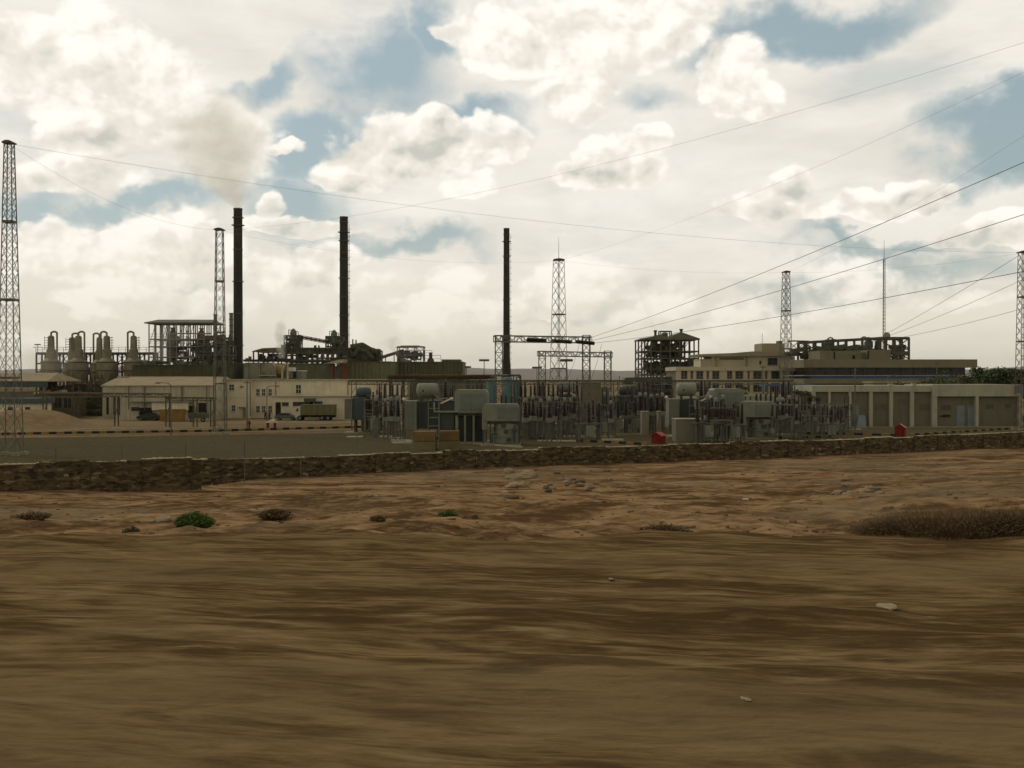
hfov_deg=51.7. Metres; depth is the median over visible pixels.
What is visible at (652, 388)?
wall bushing
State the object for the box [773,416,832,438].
busbar
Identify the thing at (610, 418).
current transformer
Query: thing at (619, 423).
circuit breaker
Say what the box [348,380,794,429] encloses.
bus gantry
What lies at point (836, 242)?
power line
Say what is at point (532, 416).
current transformer
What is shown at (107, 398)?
doorway
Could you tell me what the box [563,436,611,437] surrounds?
foundation slab
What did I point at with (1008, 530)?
dry bush
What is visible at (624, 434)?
kerb
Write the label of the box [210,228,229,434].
lattice mast
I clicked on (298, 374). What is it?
roof cabin
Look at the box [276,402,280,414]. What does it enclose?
doorway
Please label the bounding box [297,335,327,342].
sloping conveyor
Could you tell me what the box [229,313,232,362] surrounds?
slim stack
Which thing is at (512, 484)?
rock
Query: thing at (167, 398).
pipe bridge
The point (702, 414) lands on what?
post insulator
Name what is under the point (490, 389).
blue tank
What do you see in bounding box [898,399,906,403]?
window
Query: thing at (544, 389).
wall bushing
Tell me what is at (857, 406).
door
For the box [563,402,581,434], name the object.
disconnector
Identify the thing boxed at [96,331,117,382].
evaporator
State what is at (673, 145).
power line
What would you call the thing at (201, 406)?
loading door
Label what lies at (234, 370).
process hall
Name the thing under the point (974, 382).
shrub
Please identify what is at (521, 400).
wall bushing
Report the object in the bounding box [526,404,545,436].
disconnector
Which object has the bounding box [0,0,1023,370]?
sky
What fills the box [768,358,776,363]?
window
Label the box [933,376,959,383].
shrub
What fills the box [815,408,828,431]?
disconnector
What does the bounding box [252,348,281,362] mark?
ragged canopy
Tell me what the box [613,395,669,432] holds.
busbar
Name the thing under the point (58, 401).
window
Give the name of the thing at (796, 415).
current transformer
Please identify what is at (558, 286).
lattice mast
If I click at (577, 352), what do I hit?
gantry
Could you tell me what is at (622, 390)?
transformer
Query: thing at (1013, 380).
acacia tree
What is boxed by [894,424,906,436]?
red kiosk
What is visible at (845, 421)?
post insulator
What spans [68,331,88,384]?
evaporator
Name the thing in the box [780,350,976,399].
slab roof building
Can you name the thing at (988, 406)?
window
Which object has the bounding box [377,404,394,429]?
disconnector
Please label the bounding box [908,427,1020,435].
kerb
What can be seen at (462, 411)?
transformer
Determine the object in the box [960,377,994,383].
acacia tree
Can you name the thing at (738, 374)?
window
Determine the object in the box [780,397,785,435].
current transformer
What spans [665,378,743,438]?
transformer
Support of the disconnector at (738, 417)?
on the gravel yard at (84, 448)
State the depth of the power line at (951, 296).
181.35 m
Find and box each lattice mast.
[0,140,28,455]
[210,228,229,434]
[549,255,567,422]
[779,271,792,398]
[1011,250,1023,429]
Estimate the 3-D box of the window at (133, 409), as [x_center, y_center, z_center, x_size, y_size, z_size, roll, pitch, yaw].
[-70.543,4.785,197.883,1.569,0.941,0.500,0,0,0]
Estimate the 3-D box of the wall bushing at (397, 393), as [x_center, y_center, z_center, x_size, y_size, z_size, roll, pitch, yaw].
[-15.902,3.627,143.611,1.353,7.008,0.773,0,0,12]
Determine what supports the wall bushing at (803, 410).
on the gravel yard at (84, 448)
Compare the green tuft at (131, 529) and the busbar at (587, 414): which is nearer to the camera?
the green tuft at (131, 529)
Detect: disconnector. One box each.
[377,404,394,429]
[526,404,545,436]
[536,403,554,436]
[548,401,569,436]
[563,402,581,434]
[575,404,597,439]
[620,400,638,431]
[709,408,733,443]
[711,407,728,440]
[715,405,740,441]
[770,405,794,439]
[797,408,812,435]
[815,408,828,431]
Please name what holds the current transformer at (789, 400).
on the gravel yard at (84, 448)
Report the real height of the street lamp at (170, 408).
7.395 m
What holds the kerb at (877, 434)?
on the gravel yard at (84, 448)
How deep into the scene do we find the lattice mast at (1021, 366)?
161.00 m
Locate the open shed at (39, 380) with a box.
[0,373,80,397]
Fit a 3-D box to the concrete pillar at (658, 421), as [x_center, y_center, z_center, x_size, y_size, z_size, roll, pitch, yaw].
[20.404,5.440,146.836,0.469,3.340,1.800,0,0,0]
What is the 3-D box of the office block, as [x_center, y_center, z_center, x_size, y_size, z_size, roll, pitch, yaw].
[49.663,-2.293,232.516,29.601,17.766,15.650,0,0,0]
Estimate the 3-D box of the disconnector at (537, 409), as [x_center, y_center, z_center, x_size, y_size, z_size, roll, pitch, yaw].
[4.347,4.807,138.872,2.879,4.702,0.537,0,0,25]
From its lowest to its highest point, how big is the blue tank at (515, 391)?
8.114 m
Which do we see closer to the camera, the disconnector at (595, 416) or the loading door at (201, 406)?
the disconnector at (595, 416)
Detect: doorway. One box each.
[106,397,108,414]
[113,397,115,414]
[117,397,119,414]
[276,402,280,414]
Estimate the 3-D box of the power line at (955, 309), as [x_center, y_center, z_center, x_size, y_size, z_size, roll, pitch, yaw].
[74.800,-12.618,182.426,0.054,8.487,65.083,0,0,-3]
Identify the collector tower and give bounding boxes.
[281,329,302,347]
[325,330,344,347]
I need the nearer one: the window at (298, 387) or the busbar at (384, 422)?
the busbar at (384, 422)
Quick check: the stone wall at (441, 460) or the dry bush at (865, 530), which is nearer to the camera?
the dry bush at (865, 530)
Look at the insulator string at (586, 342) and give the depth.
142.73 m
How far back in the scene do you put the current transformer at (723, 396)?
133.82 m
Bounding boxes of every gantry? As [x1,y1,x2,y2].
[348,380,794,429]
[396,345,431,361]
[493,335,591,435]
[537,351,612,423]
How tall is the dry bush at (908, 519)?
0.524 m
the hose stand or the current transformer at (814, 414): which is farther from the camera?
the hose stand
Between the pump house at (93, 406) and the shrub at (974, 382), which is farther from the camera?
the pump house at (93, 406)
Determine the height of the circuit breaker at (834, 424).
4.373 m
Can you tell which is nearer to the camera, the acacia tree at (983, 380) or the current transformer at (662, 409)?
the current transformer at (662, 409)
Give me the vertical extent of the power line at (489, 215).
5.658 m
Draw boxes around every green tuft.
[121,525,140,532]
[436,510,458,516]
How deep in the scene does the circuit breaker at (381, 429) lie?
154.06 m
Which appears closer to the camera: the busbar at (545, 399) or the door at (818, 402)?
the busbar at (545, 399)
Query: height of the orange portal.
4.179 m
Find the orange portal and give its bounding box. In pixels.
[326,359,347,378]
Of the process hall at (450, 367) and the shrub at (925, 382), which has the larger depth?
the process hall at (450, 367)
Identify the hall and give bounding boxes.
[132,360,214,376]
[196,334,242,378]
[243,363,335,378]
[347,361,398,378]
[399,359,465,374]
[410,382,485,400]
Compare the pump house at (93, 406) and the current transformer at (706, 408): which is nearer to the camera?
the current transformer at (706, 408)
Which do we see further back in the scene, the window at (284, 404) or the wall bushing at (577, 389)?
the window at (284, 404)
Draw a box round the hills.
[0,367,1023,378]
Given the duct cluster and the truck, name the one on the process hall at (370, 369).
the duct cluster
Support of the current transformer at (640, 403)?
on the gravel yard at (84, 448)
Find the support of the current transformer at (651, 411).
on the gravel yard at (84, 448)
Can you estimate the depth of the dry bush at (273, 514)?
49.24 m
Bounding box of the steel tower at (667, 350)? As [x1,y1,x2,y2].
[634,329,699,376]
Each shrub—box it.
[173,510,216,528]
[893,381,918,384]
[913,379,949,383]
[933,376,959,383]
[968,380,984,383]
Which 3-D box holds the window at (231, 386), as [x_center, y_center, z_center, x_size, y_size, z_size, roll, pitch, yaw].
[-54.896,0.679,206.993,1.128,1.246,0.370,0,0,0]
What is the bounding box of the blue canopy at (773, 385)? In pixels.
[759,384,814,395]
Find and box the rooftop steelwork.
[780,332,909,359]
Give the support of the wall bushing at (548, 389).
on the gravel yard at (84, 448)
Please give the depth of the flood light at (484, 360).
229.67 m
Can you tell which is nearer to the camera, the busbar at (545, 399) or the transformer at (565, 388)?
the busbar at (545, 399)
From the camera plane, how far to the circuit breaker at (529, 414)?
135.81 m
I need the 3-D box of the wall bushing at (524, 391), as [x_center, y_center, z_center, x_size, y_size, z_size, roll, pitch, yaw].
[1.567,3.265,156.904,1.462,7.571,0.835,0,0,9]
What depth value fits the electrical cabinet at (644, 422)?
146.04 m
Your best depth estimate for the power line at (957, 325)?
182.74 m
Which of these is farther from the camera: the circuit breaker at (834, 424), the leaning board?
the leaning board
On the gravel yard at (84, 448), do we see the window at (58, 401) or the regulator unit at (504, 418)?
the regulator unit at (504, 418)
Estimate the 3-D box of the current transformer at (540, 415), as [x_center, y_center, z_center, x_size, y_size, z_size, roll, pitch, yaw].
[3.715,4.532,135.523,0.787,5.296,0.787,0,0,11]
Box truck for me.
[294,404,336,420]
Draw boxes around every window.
[53,398,61,407]
[63,398,71,407]
[131,407,138,411]
[229,384,234,390]
[231,405,235,410]
[281,402,289,406]
[292,402,308,406]
[295,385,301,393]
[682,372,686,377]
[697,372,702,377]
[713,372,718,377]
[736,372,742,377]
[754,372,760,377]
[754,385,760,390]
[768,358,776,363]
[772,372,778,377]
[876,404,885,410]
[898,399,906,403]
[920,404,929,410]
[941,405,950,410]
[986,404,993,408]
[1005,403,1010,407]
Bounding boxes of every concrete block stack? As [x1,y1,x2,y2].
[413,431,436,449]
[439,430,459,449]
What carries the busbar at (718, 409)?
on the gravel yard at (84, 448)
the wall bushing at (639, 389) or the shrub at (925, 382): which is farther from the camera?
the shrub at (925, 382)
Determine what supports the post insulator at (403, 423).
on the gravel yard at (84, 448)
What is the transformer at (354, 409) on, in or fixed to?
on the gravel yard at (84, 448)
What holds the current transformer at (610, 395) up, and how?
on the gravel yard at (84, 448)
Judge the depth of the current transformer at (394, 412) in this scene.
154.48 m
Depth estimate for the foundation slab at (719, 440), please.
132.04 m
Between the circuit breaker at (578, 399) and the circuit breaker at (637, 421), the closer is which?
the circuit breaker at (578, 399)
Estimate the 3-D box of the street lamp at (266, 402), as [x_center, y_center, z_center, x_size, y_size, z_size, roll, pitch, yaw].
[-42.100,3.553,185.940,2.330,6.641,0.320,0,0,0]
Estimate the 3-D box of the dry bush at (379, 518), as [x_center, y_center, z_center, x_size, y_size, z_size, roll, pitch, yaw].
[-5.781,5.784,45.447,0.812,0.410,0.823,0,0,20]
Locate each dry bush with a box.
[10,511,52,519]
[256,507,292,519]
[368,515,386,521]
[640,522,692,531]
[842,515,953,537]
[863,505,1016,540]
[912,504,1023,537]
[971,505,1023,535]
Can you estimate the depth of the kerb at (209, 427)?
164.65 m
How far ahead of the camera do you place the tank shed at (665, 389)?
232.00 m
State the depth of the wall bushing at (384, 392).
146.00 m
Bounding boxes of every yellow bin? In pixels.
[159,409,168,420]
[172,409,185,420]
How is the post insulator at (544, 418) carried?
on the gravel yard at (84, 448)
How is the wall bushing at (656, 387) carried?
on the gravel yard at (84, 448)
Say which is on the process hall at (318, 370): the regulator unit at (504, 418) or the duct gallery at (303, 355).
the duct gallery at (303, 355)
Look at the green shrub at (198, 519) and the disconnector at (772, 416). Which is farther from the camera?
the disconnector at (772, 416)
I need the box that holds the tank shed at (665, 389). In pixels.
[618,373,671,410]
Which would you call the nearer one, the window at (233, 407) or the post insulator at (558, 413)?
the post insulator at (558, 413)
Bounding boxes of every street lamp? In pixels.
[155,382,171,434]
[266,385,278,420]
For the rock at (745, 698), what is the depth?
7.65 m
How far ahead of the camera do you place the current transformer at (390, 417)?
134.27 m
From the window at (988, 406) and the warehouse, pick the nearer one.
the window at (988, 406)
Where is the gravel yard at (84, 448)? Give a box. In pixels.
[0,426,1023,485]
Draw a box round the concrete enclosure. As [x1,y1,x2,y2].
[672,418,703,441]
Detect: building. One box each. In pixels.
[0,398,54,411]
[227,379,409,417]
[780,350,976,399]
[793,383,1022,426]
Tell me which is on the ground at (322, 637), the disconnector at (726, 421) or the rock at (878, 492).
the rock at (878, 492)
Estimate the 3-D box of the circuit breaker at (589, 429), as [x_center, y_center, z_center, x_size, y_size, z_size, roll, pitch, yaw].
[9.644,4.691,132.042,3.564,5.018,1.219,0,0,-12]
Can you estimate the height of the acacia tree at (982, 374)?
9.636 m
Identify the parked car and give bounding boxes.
[136,413,159,420]
[274,413,296,419]
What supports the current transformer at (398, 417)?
on the gravel yard at (84, 448)
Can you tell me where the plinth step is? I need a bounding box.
[817,426,1018,427]
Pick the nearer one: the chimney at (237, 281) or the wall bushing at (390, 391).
the wall bushing at (390, 391)
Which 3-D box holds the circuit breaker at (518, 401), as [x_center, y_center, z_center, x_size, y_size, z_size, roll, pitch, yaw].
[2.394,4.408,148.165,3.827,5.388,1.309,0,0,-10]
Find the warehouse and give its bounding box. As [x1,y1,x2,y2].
[100,376,229,419]
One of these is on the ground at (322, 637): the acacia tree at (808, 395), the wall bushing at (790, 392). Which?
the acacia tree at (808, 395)
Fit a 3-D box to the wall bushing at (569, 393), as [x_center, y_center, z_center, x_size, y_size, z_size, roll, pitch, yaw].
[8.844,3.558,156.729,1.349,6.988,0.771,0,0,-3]
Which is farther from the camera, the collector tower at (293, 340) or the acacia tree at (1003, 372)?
the collector tower at (293, 340)
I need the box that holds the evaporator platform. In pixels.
[35,347,158,393]
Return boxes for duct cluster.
[347,339,382,362]
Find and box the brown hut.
[51,397,85,415]
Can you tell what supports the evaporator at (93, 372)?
on the ground at (322, 637)
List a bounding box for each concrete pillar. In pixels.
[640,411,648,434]
[657,411,660,431]
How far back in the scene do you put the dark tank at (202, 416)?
190.04 m
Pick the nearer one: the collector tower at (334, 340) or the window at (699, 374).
the window at (699, 374)
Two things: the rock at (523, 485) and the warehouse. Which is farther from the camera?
the warehouse
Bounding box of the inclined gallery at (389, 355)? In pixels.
[382,349,403,361]
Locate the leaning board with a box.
[857,415,865,426]
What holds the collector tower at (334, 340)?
on the duct gallery at (303, 355)
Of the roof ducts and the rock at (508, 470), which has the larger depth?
the roof ducts
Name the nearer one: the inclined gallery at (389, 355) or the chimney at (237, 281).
the inclined gallery at (389, 355)
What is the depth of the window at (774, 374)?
225.25 m
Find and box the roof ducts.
[243,363,289,378]
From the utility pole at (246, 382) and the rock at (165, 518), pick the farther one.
the utility pole at (246, 382)
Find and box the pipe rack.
[387,374,520,412]
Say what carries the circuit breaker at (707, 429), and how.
on the gravel yard at (84, 448)
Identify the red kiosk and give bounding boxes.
[650,432,666,443]
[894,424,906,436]
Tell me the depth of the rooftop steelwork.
218.77 m
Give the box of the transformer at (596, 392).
[578,382,600,427]
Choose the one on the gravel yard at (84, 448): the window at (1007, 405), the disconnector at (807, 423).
the disconnector at (807, 423)
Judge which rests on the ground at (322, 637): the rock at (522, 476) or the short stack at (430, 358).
the rock at (522, 476)
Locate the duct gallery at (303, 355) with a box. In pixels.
[243,345,350,365]
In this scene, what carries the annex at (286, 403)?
on the ground at (322, 637)
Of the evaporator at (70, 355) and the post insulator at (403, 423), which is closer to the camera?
the post insulator at (403, 423)
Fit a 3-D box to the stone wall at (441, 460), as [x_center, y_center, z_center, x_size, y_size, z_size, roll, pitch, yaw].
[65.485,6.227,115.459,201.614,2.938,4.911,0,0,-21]
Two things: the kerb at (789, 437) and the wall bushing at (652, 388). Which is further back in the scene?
the wall bushing at (652, 388)
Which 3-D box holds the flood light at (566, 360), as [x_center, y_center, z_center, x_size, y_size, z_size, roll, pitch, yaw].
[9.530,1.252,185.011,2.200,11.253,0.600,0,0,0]
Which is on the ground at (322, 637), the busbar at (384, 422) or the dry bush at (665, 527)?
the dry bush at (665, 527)
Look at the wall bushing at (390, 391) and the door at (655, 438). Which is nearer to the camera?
the door at (655, 438)
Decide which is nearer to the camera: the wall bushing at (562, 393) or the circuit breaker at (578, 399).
the circuit breaker at (578, 399)
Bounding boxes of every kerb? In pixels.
[0,426,360,434]
[79,422,358,429]
[473,443,522,447]
[520,436,647,444]
[581,433,640,434]
[773,435,830,438]
[787,431,894,435]
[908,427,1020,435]
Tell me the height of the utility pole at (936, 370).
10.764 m
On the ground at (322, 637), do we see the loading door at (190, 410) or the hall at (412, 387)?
the hall at (412, 387)
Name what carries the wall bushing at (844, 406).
on the gravel yard at (84, 448)
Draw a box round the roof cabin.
[289,367,306,378]
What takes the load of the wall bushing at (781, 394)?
on the gravel yard at (84, 448)
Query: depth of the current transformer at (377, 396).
140.73 m
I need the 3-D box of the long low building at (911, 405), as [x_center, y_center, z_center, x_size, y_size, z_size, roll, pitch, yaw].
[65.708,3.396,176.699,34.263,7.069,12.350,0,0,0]
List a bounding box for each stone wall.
[0,457,207,491]
[196,432,1023,484]
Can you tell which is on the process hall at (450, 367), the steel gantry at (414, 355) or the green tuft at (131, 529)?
the steel gantry at (414, 355)
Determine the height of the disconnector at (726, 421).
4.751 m
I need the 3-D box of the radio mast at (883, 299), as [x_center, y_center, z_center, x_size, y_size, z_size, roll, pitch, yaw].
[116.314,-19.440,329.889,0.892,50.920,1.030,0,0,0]
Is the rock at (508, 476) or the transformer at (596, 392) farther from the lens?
the transformer at (596, 392)
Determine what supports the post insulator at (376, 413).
on the gravel yard at (84, 448)
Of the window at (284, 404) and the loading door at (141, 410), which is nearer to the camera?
the loading door at (141, 410)
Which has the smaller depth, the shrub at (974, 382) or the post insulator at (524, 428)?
the post insulator at (524, 428)
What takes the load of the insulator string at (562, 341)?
hanging from the gantry at (588, 337)
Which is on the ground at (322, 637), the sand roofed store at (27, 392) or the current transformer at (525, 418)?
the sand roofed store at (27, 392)
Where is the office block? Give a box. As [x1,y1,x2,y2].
[665,333,799,398]
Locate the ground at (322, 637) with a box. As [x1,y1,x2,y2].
[0,379,1023,767]
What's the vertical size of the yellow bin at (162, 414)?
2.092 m
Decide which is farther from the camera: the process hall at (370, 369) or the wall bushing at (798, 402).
the process hall at (370, 369)
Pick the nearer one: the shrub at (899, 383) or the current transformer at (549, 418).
the current transformer at (549, 418)
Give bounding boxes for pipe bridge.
[39,392,216,426]
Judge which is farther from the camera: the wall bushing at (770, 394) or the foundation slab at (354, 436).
the wall bushing at (770, 394)
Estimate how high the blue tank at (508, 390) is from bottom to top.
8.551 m
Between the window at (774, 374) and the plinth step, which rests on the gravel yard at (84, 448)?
the plinth step
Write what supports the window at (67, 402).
in the brown hut
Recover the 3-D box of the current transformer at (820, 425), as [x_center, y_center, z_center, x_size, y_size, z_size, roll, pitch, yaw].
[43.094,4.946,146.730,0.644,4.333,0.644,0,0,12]
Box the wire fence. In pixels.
[3,432,412,482]
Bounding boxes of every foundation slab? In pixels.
[346,436,363,437]
[537,440,575,441]
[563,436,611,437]
[602,439,623,440]
[705,439,739,440]
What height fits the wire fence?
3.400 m
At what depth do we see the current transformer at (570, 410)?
146.96 m
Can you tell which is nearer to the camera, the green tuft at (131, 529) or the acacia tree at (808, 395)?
the green tuft at (131, 529)
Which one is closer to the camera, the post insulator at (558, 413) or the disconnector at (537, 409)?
the post insulator at (558, 413)
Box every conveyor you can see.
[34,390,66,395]
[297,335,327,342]
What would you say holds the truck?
on the ground at (322, 637)
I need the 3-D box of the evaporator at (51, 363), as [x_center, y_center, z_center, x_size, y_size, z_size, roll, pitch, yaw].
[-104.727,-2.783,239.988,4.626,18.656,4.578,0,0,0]
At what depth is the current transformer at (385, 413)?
136.81 m
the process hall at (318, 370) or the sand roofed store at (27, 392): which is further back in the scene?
the process hall at (318, 370)
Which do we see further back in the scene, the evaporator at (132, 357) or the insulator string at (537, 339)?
the evaporator at (132, 357)
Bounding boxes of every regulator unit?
[480,395,520,445]
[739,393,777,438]
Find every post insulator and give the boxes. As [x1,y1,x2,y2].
[368,402,371,431]
[374,405,378,437]
[402,407,405,438]
[521,408,525,438]
[541,406,546,443]
[556,407,560,442]
[576,406,581,442]
[631,402,635,432]
[700,407,704,442]
[728,409,730,441]
[733,409,736,436]
[775,406,778,439]
[787,405,790,435]
[844,409,846,432]
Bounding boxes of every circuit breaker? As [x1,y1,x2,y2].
[361,398,382,430]
[363,395,388,431]
[517,396,539,429]
[527,397,553,438]
[558,397,581,433]
[574,401,603,441]
[591,399,616,436]
[605,399,630,432]
[622,396,649,432]
[693,398,724,442]
[719,402,747,442]
[784,405,802,433]
[800,407,814,433]
[819,405,844,438]
[826,403,843,429]
[829,403,849,428]
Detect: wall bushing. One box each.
[378,384,386,434]
[382,383,391,428]
[391,385,400,435]
[395,386,403,418]
[447,384,453,399]
[517,380,527,427]
[520,386,526,429]
[530,385,536,408]
[533,383,540,431]
[540,385,545,403]
[546,384,554,401]
[552,385,558,427]
[558,385,563,400]
[568,384,574,429]
[576,384,584,422]
[601,388,609,434]
[626,386,633,426]
[637,383,644,409]
[646,382,654,410]
[654,385,661,407]
[703,381,710,397]
[769,385,776,403]
[776,384,784,432]
[782,381,791,431]
[784,386,792,421]
[793,394,799,435]
[799,396,807,439]
[843,396,849,432]
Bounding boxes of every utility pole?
[244,381,249,427]
[760,365,765,394]
[854,368,855,429]
[936,362,937,378]
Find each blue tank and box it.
[486,376,496,402]
[503,374,513,402]
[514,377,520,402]
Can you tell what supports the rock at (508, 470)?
on the ground at (322, 637)
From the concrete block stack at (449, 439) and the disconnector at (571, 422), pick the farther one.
the disconnector at (571, 422)
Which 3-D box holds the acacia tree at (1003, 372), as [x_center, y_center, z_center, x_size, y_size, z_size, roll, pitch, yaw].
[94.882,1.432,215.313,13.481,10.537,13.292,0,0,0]
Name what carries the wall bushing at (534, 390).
on the gravel yard at (84, 448)
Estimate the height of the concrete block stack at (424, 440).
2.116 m
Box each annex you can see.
[272,395,409,419]
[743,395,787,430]
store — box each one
[0,388,34,397]
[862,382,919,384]
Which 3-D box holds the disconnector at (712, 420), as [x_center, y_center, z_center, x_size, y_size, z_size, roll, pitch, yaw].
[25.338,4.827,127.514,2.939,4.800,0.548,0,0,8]
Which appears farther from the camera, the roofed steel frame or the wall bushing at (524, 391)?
the roofed steel frame
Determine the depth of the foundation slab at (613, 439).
133.38 m
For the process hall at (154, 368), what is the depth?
235.99 m
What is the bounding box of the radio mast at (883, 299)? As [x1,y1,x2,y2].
[883,259,885,349]
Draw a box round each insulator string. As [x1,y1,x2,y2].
[526,338,546,341]
[552,339,571,343]
[576,340,594,344]
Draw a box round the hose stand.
[266,419,276,427]
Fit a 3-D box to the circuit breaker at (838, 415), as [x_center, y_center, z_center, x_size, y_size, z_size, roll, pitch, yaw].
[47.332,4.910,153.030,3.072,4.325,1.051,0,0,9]
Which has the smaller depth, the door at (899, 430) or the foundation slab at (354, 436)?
the foundation slab at (354, 436)
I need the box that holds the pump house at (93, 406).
[41,379,104,415]
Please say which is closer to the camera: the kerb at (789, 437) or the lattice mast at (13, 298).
the lattice mast at (13, 298)
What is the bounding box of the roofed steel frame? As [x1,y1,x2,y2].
[144,320,222,364]
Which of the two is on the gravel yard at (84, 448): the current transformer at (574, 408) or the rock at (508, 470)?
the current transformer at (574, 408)
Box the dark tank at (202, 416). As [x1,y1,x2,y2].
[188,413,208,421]
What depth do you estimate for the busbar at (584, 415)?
146.97 m
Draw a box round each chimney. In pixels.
[232,208,244,362]
[338,216,349,365]
[502,228,511,377]
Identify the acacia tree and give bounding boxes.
[740,386,748,394]
[791,389,820,413]
[921,371,967,383]
[960,366,1016,383]
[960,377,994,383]
[967,370,1014,383]
[987,367,1023,377]
[999,375,1023,398]
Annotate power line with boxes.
[10,144,208,229]
[13,144,1010,252]
[220,230,542,262]
[231,42,1023,229]
[562,75,1016,259]
[591,162,1023,337]
[592,214,1023,340]
[598,271,1023,342]
[788,136,1022,271]
[872,279,1022,341]
[879,256,1017,337]
[894,308,1022,338]
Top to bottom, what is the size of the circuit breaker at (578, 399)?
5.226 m
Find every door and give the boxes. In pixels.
[139,408,151,414]
[188,406,192,412]
[198,403,206,412]
[653,436,658,442]
[817,398,819,409]
[856,405,858,426]
[897,428,902,435]
[957,405,963,425]
[968,405,973,425]
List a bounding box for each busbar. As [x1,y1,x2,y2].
[364,400,404,436]
[515,397,576,409]
[519,402,576,439]
[521,414,608,438]
[523,402,615,434]
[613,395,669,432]
[700,401,736,439]
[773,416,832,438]
[777,406,848,432]
[779,404,851,436]
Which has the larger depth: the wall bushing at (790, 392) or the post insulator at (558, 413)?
the wall bushing at (790, 392)
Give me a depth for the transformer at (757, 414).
136.73 m
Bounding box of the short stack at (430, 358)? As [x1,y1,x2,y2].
[424,352,440,361]
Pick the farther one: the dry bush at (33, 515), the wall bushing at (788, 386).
the wall bushing at (788, 386)
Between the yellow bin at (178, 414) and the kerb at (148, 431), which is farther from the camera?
the yellow bin at (178, 414)
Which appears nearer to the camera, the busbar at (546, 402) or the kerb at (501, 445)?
the kerb at (501, 445)
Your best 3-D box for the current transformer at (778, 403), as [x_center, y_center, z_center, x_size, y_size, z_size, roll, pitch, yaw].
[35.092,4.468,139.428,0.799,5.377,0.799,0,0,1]
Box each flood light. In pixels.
[479,359,488,374]
[560,359,572,393]
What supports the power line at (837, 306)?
attached to the insulator string at (586, 342)
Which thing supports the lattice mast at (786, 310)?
on the ground at (322, 637)
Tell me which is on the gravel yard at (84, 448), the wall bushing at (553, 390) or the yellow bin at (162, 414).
the wall bushing at (553, 390)
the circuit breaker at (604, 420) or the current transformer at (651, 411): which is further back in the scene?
the current transformer at (651, 411)
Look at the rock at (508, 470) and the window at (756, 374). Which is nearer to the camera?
the rock at (508, 470)
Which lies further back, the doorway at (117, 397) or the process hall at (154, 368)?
the process hall at (154, 368)
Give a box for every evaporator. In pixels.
[40,331,61,385]
[62,332,77,384]
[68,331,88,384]
[90,332,102,382]
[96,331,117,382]
[123,331,140,375]
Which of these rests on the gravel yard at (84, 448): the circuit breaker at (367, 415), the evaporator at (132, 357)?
the circuit breaker at (367, 415)
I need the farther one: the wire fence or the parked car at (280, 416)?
the parked car at (280, 416)
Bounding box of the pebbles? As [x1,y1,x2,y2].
[4,450,1023,539]
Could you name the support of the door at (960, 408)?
in the long low building at (911, 405)
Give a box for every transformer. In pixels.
[343,387,386,433]
[372,397,379,437]
[374,395,379,436]
[382,398,387,438]
[387,397,394,439]
[394,396,401,439]
[394,397,395,431]
[402,378,489,443]
[522,398,528,440]
[529,395,536,440]
[538,399,543,439]
[546,397,552,441]
[547,382,610,425]
[553,396,559,439]
[561,397,567,438]
[568,398,573,434]
[571,394,576,437]
[578,382,600,427]
[602,392,606,433]
[608,393,611,433]
[608,400,613,438]
[609,386,642,428]
[637,392,642,432]
[649,394,654,432]
[654,394,659,431]
[659,393,665,432]
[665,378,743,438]
[703,394,710,438]
[713,398,718,439]
[721,395,725,438]
[776,397,780,435]
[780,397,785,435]
[786,395,790,435]
[794,405,798,438]
[812,402,816,434]
[820,409,823,434]
[827,407,832,437]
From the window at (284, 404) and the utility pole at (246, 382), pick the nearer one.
the utility pole at (246, 382)
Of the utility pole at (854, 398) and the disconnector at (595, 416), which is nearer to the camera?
the disconnector at (595, 416)
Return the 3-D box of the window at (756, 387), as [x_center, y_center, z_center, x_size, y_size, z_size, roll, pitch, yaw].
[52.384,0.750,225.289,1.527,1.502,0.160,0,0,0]
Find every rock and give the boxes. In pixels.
[153,515,175,522]
[502,468,514,473]
[504,474,515,478]
[504,481,519,487]
[515,473,534,479]
[517,482,528,487]
[740,696,751,700]
[873,491,884,493]
[876,603,896,609]
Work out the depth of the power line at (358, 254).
161.51 m
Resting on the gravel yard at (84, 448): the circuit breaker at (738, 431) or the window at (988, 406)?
the circuit breaker at (738, 431)
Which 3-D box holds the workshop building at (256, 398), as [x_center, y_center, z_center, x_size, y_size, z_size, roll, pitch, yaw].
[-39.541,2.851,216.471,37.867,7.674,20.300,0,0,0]
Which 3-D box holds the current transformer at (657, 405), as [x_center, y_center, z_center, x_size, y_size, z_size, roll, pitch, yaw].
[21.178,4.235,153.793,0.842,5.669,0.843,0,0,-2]
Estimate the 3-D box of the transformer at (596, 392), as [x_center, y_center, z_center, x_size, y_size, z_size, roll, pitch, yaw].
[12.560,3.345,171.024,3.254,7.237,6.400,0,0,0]
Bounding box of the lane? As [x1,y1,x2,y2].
[0,423,665,434]
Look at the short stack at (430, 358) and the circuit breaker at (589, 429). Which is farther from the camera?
the short stack at (430, 358)
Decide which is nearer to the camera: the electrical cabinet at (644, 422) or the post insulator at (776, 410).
the post insulator at (776, 410)

